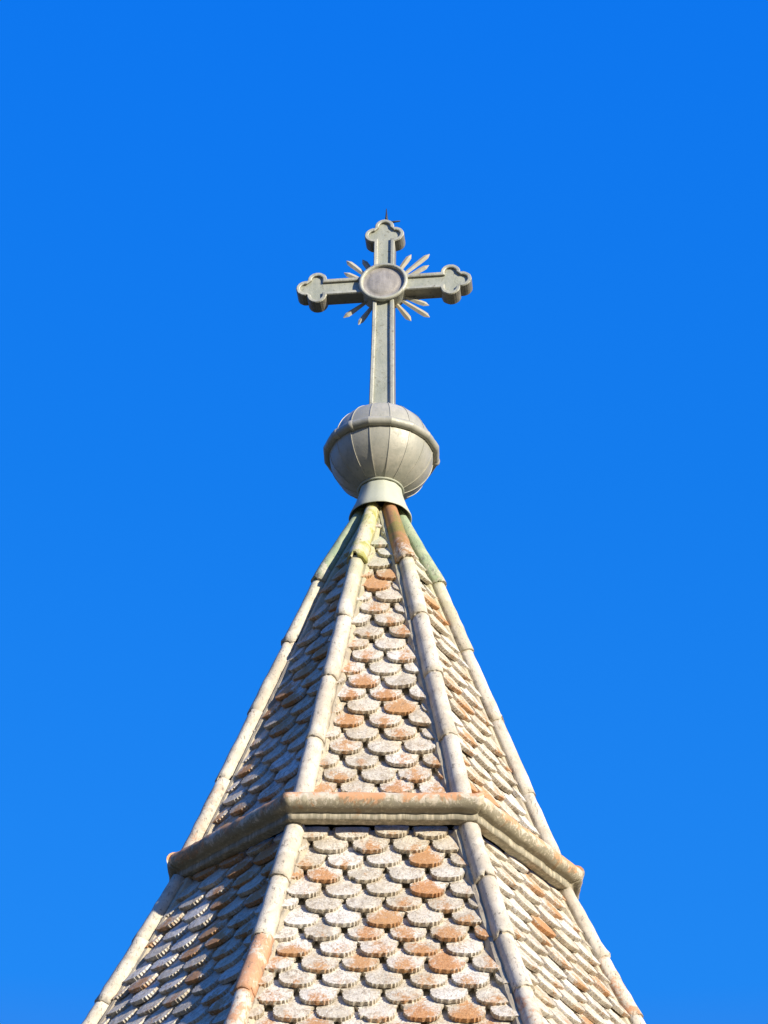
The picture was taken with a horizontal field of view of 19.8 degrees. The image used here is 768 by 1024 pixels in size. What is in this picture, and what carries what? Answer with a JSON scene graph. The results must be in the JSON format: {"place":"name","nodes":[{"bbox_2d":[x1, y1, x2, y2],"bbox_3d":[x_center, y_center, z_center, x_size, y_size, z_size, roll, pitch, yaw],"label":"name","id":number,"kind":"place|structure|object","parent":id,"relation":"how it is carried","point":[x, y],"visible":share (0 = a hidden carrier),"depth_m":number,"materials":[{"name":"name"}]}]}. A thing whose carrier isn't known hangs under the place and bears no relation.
{"place":"outdoors","nodes":[
{"label":"outdoors","id":0,"kind":"place"},
{"bbox_2d":[81,501,645,1023],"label":"church tower","id":1,"kind":"structure","parent":0,"point":[371,839],"depth_m":10.21,"materials":[{"name":"tile"}]},
{"bbox_2d":[323,402,439,522],"bbox_3d":[-0.014,-0.263,12.634,0.674,0.763,0.669,1,-36,0],"label":"ball finial","id":2,"kind":"object","parent":1,"relation":"on","point":[384,452],"visible":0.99,"depth_m":12.45,"materials":[{"name":"metal"}]},
{"bbox_2d":[296,209,472,403],"bbox_3d":[-0.002,-1.226,13.334,1.076,1.713,0.121,-3,-37,5],"label":"cross","id":3,"kind":"object","parent":2,"relation":"on","point":[383,287],"visible":0.99,"depth_m":13.40,"materials":[{"name":"metal"}]},
{"bbox_2d":[0,0,767,1023],"label":"sky","id":4,"kind":"structure","parent":0,"point":[592,515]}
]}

